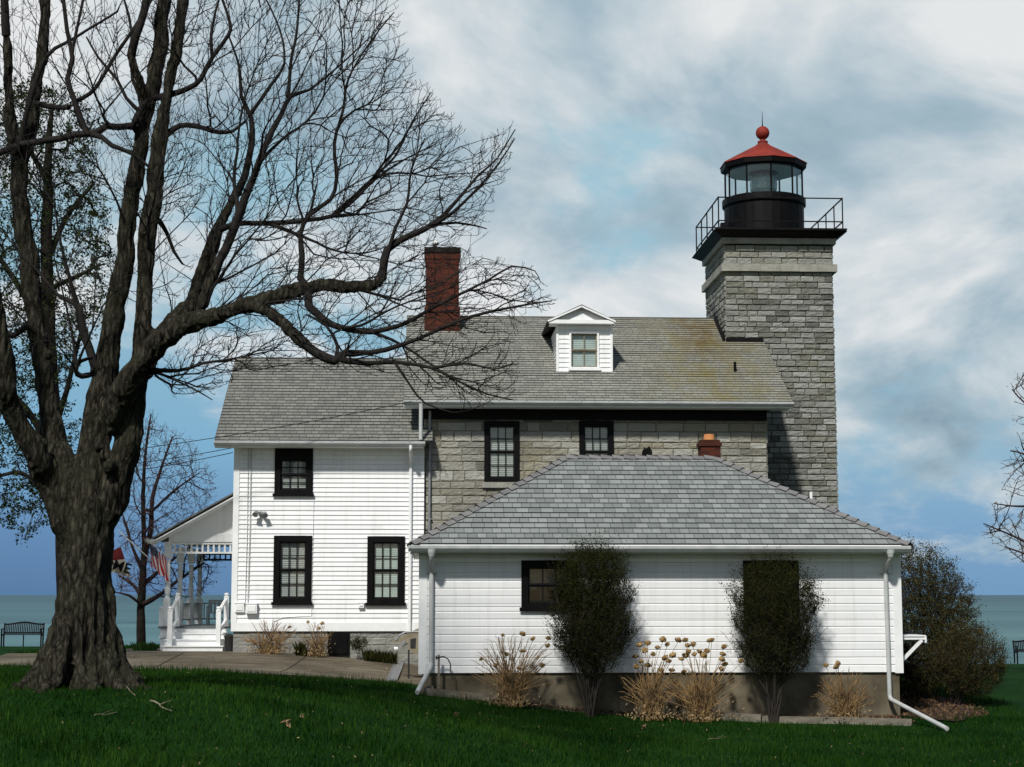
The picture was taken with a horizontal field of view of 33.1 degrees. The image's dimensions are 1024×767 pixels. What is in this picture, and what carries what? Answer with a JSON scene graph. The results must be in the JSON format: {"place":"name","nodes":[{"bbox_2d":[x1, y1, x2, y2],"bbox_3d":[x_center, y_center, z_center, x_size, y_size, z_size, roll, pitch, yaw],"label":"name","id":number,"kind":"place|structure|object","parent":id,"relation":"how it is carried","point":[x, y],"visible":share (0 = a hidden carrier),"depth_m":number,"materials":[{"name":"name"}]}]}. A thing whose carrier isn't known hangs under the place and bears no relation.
{"place":"outdoors","nodes":[
{"label":"outdoors","id":0,"kind":"place"},
{"bbox_2d":[0,648,421,684],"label":"driveway","id":1,"kind":"structure","parent":0,"point":[268,663],"depth_m":37.14,"materials":[{"name":"concrete"}]},
{"bbox_2d":[151,652,305,670],"bbox_3d":[-5.957,6.010,37.463,2.862,0.228,6.471,0,-7,-3],"label":"driveway joint","id":2,"kind":"object","parent":1,"relation":"on","point":[184,652],"visible":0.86,"depth_m":37.35,"materials":[{"name":"grey concrete"}]},
{"bbox_2d":[224,633,232,650],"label":"waste bin","id":3,"kind":"object","parent":1,"relation":"on","point":[228,638],"visible":0.84,"depth_m":40.78,"materials":[{"name":"grey plastic"}]},
{"bbox_2d":[240,618,299,653],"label":"dry shrub","id":4,"kind":"object","parent":1,"relation":"on","point":[268,647],"visible":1,"depth_m":39.27,"materials":[{"name":"beige plant"}]},
{"bbox_2d":[297,620,335,656],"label":"dry shrub","id":5,"kind":"object","parent":1,"relation":"on","point":[312,650],"visible":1,"depth_m":39.32,"materials":[{"name":"beige plant"}]},
{"bbox_2d":[360,647,398,663],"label":"green clump","id":6,"kind":"object","parent":1,"relation":"on","point":[381,656],"visible":0.93,"depth_m":39.31,"materials":[{"name":"green plant"}]},
{"bbox_2d":[387,662,403,680],"bbox_3d":[-2.523,6.244,37.574,0.220,0.196,5.262,0,-7,-2],"label":"small metal ramp","id":7,"kind":"object","parent":1,"relation":"on","point":[394,673],"visible":0.97,"depth_m":37.17,"materials":[{"name":"metal"}]},
{"bbox_2d":[0,642,1023,766],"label":"lawn","id":8,"kind":"structure","parent":0,"point":[1012,685],"depth_m":23.20,"materials":[{"name":"green plant"}]},
{"bbox_2d":[0,621,44,646],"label":"park bench","id":9,"kind":"object","parent":8,"relation":"on","point":[39,632],"visible":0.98,"depth_m":59.40,"materials":[{"name":"metal"}]},
{"bbox_2d":[0,72,116,594],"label":"leafing tree","id":10,"kind":"object","parent":8,"relation":"on","point":[49,299],"visible":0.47,"depth_m":37.80,"materials":[{"name":"green plant"}]},
{"bbox_2d":[130,641,157,650],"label":"iris clump","id":11,"kind":"object","parent":8,"relation":"on","point":[150,646],"visible":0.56,"depth_m":41.44,"materials":[{"name":"green plant"}]},
{"bbox_2d":[150,700,171,710],"bbox_3d":[-4.358,4.038,21.703,0.148,0.112,0.923,4,-8,-29],"label":"fallen stick","id":12,"kind":"object","parent":8,"relation":"on","point":[159,704],"visible":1,"depth_m":21.76,"materials":[{"name":"brown wood"}]},
{"bbox_2d":[114,410,225,643],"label":"red budding tree","id":13,"kind":"object","parent":8,"relation":"on","point":[141,601],"visible":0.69,"depth_m":45.35,"materials":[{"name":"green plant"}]},
{"bbox_2d":[0,0,557,692],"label":"maple tree","id":14,"kind":"object","parent":8,"relation":"on","point":[84,490],"visible":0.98,"depth_m":24.12,"materials":[{"name":"brown plant"}]},
{"bbox_2d":[291,640,307,655],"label":"green clump","id":15,"kind":"object","parent":8,"relation":"on","point":[300,648],"visible":0.86,"depth_m":39.28,"materials":[{"name":"green plant"}]},
{"bbox_2d":[214,357,435,664],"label":"farmhouse","id":16,"kind":"object","parent":8,"relation":"on","point":[356,480],"visible":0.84,"depth_m":40.24,"materials":[{"name":"white paint"}]},
{"bbox_2d":[1,448,230,473],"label":"utility cable","id":17,"kind":"object","parent":16,"relation":"attached to","point":[175,457],"visible":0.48,"depth_m":39.85,"materials":[{"name":"black rubber"}]},
{"bbox_2d":[0,452,232,484],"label":"utility cable","id":18,"kind":"object","parent":16,"relation":"attached to","point":[157,467],"visible":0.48,"depth_m":39.79,"materials":[{"name":"black rubber"}]},
{"bbox_2d":[151,493,232,650],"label":"porch","id":19,"kind":"object","parent":16,"relation":"attached to","point":[211,525],"visible":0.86,"depth_m":42.13,"materials":[{"name":"paint"}]},
{"bbox_2d":[112,530,164,577],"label":"welcome flag","id":20,"kind":"object","parent":19,"relation":"attached to","point":[119,565],"visible":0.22,"depth_m":41.66,"materials":[{"name":"fabric"}]},
{"bbox_2d":[144,536,155,543],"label":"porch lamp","id":21,"kind":"object","parent":19,"relation":"attached to","point":[150,541],"visible":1,"depth_m":41.54,"materials":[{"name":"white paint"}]},
{"bbox_2d":[146,538,168,580],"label":"american flag","id":22,"kind":"object","parent":19,"relation":"attached to","point":[158,562],"visible":1,"depth_m":41.86,"materials":[{"name":"fabric"}]},
{"bbox_2d":[206,600,223,624],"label":"porch chair","id":23,"kind":"object","parent":19,"relation":"on","point":[208,609],"visible":0.55,"depth_m":44.67,"materials":[{"name":"metal"}]},
{"bbox_2d":[271,536,312,604],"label":"window","id":24,"kind":"structure","parent":16,"relation":"in","point":[292,563],"depth_m":40.09,"materials":[{"name":"black paint"}]},
{"bbox_2d":[273,448,313,495],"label":"window","id":25,"kind":"structure","parent":16,"relation":"in","point":[293,466],"depth_m":40.35,"materials":[{"name":"black paint"}]},
{"bbox_2d":[365,536,405,605],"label":"window","id":26,"kind":"structure","parent":16,"relation":"in","point":[385,554],"depth_m":40.20,"materials":[{"name":"black paint"}]},
{"bbox_2d":[348,633,368,659],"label":"dark bush","id":27,"kind":"object","parent":8,"relation":"on","point":[358,645],"visible":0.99,"depth_m":39.52,"materials":[{"name":"green plant"}]},
{"bbox_2d":[393,628,418,678],"bbox_3d":[-1.841,5.641,36.343,1.321,1.230,0.548,0,-7,-3],"label":"sign","id":28,"kind":"object","parent":8,"relation":"on","point":[411,637],"visible":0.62,"depth_m":36.14,"materials":[{"name":"beige paint"}]},
{"bbox_2d":[421,686,432,693],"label":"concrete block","id":29,"kind":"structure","parent":8,"relation":"on","point":[425,687],"depth_m":32.23,"materials":[{"name":"grey concrete"}]},
{"bbox_2d":[423,688,495,701],"bbox_3d":[-0.173,5.954,32.507,3.099,0.494,0.451,2,-7,-14],"label":"edging timber","id":30,"kind":"object","parent":8,"relation":"on","point":[432,691],"visible":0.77,"depth_m":32.21,"materials":[{"name":"wood"}]},
{"bbox_2d":[463,631,556,707],"bbox_3d":[-0.027,5.291,31.948,1.725,1.399,0.855,2,-7,-12],"label":"dry hydrangea","id":31,"kind":"object","parent":8,"relation":"on","point":[512,693],"visible":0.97,"depth_m":31.90,"materials":[{"name":"beige plant"}]},
{"bbox_2d":[538,523,645,716],"bbox_3d":[1.506,4.400,32.084,2.038,3.598,1.717,0,-7,-3],"label":"vase shrub","id":32,"kind":"object","parent":8,"relation":"on","point":[604,598],"visible":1,"depth_m":31.92,"materials":[{"name":"green plant"}]},
{"bbox_2d":[403,207,793,533],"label":"stone house","id":33,"kind":"structure","parent":8,"relation":"on","point":[592,382],"depth_m":41.04,"materials":[{"name":"stone"}]},
{"bbox_2d":[0,401,411,464],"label":"utility cable","id":34,"kind":"object","parent":33,"relation":"attached to","point":[260,430],"visible":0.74,"depth_m":39.36,"materials":[{"name":"black rubber"}]},
{"bbox_2d":[482,421,519,487],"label":"window","id":35,"kind":"structure","parent":33,"relation":"in","point":[501,438],"depth_m":40.78,"materials":[{"name":"black paint"}]},
{"bbox_2d":[568,331,600,370],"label":"window","id":36,"kind":"structure","parent":33,"relation":"in","point":[583,345],"depth_m":42.14,"materials":[{"name":"white paint"}]},
{"bbox_2d":[579,421,613,455],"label":"window","id":37,"kind":"structure","parent":33,"relation":"in","point":[595,437],"depth_m":40.92,"materials":[{"name":"black paint"}]},
{"bbox_2d":[617,636,685,720],"bbox_3d":[2.685,5.483,32.102,1.459,1.560,0.944,0,-7,-3],"label":"dry hydrangea","id":38,"kind":"object","parent":8,"relation":"on","point":[651,708],"visible":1,"depth_m":32.00,"materials":[{"name":"beige plant"}]},
{"bbox_2d":[407,434,948,730],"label":"garage","id":39,"kind":"structure","parent":8,"relation":"on","point":[689,529],"depth_m":32.93,"materials":[{"name":"white paint"}]},
{"bbox_2d":[520,560,577,610],"bbox_3d":[0.698,3.880,33.112,1.142,0.960,0.710,0,-7,-3],"label":"window","id":40,"kind":"structure","parent":39,"relation":"in","point":[530,601],"depth_m":32.83,"materials":[{"name":"black paint"}]},
{"bbox_2d":[743,560,798,623],"bbox_3d":[4.946,4.032,33.301,1.142,1.223,0.710,0,-7,-3],"label":"window","id":41,"kind":"structure","parent":39,"relation":"in","point":[794,561],"depth_m":33.07,"materials":[{"name":"black paint"}]},
{"bbox_2d":[660,638,743,721],"bbox_3d":[3.396,5.516,32.144,1.840,1.564,0.954,-2,-7,12],"label":"dry hydrangea","id":42,"kind":"object","parent":8,"relation":"on","point":[700,710],"visible":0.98,"depth_m":32.02,"materials":[{"name":"beige plant"}]},
{"bbox_2d":[683,711,761,721],"bbox_3d":[3.032,6.230,32.667,3.388,0.294,0.504,-1,-7,9],"label":"edging timber","id":43,"kind":"object","parent":8,"relation":"on","point":[749,717],"visible":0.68,"depth_m":32.29,"materials":[{"name":"grey wood"}]},
{"bbox_2d":[692,115,846,508],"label":"lighthouse","id":44,"kind":"object","parent":8,"relation":"on","point":[763,255],"visible":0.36,"depth_m":44.35,"materials":[{"name":"stone"}]},
{"bbox_2d":[717,544,828,723],"bbox_3d":[4.916,4.680,32.303,2.170,3.351,1.758,0,-7,-3],"label":"vase shrub","id":45,"kind":"object","parent":8,"relation":"on","point":[790,638],"visible":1,"depth_m":32.05,"materials":[{"name":"green plant"}]},
{"bbox_2d":[762,716,911,725],"bbox_3d":[6.009,6.251,31.938,2.738,0.155,0.269,-1,-7,12],"label":"edging timber","id":46,"kind":"object","parent":8,"relation":"on","point":[852,720],"visible":0.73,"depth_m":31.94,"materials":[{"name":"grey wood"}]},
{"bbox_2d":[900,692,974,720],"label":"bare earth","id":47,"kind":"structure","parent":8,"relation":"on","point":[937,714],"depth_m":34.12,"materials":[{"name":"brown soil"}]},
{"bbox_2d":[899,531,985,698],"bbox_3d":[8.516,4.929,36.513,3.006,3.647,2.855,0,-7,-3],"label":"shrub","id":48,"kind":"object","parent":47,"relation":"on","point":[913,669],"visible":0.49,"depth_m":35.95,"materials":[{"name":"green plant"}]},
{"bbox_2d":[922,613,1011,704],"bbox_3d":[9.274,5.639,35.050,1.856,1.946,1.697,0,-7,-3],"label":"shrub","id":49,"kind":"object","parent":47,"relation":"on","point":[961,665],"visible":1,"depth_m":34.85,"materials":[{"name":"green plant"}]},
{"bbox_2d":[982,372,1023,562],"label":"budding tree","id":50,"kind":"object","parent":8,"relation":"on","point":[1009,506],"visible":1,"depth_m":41.49,"materials":[{"name":"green plant"}]},
{"bbox_2d":[1012,640,1023,663],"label":"park bench","id":51,"kind":"object","parent":8,"relation":"on","point":[1016,650],"visible":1,"depth_m":61.03,"materials":[{"name":"metal"}]},
{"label":"mulch bed","id":52,"kind":"structure","parent":8,"relation":"on","visible":0},
{"bbox_2d":[436,655,454,688],"bbox_3d":[-1.255,5.520,32.314,0.357,0.874,0.065,0,-7,-3],"label":"water spigot","id":53,"kind":"object","parent":52,"relation":"on","point":[439,656],"visible":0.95,"depth_m":32.32,"materials":[{"name":"black metal"}]},
{"bbox_2d":[489,692,988,721],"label":"bed leaves","id":54,"kind":"object","parent":52,"relation":"on","point":[923,705],"visible":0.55,"depth_m":33.67,"materials":[{"name":"brown plant"}]},
{"bbox_2d":[807,661,882,720],"bbox_3d":[6.249,5.763,32.283,1.404,1.142,0.839,0,-7,-3],"label":"dry hydrangea","id":55,"kind":"object","parent":52,"relation":"on","point":[846,709],"visible":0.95,"depth_m":32.16,"materials":[{"name":"beige plant"}]},
{"bbox_2d":[0,595,1023,663],"bbox_3d":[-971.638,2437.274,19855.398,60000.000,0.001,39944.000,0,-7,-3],"label":"lake","id":56,"kind":"structure","parent":0,"point":[1004,614],"depth_m":397.04,"materials":[{"name":"liquid"}]},
{"bbox_2d":[0,0,1023,594],"label":"sky","id":57,"kind":"structure","parent":0,"point":[627,115],"materials":[{"name":"blue"}]}
]}

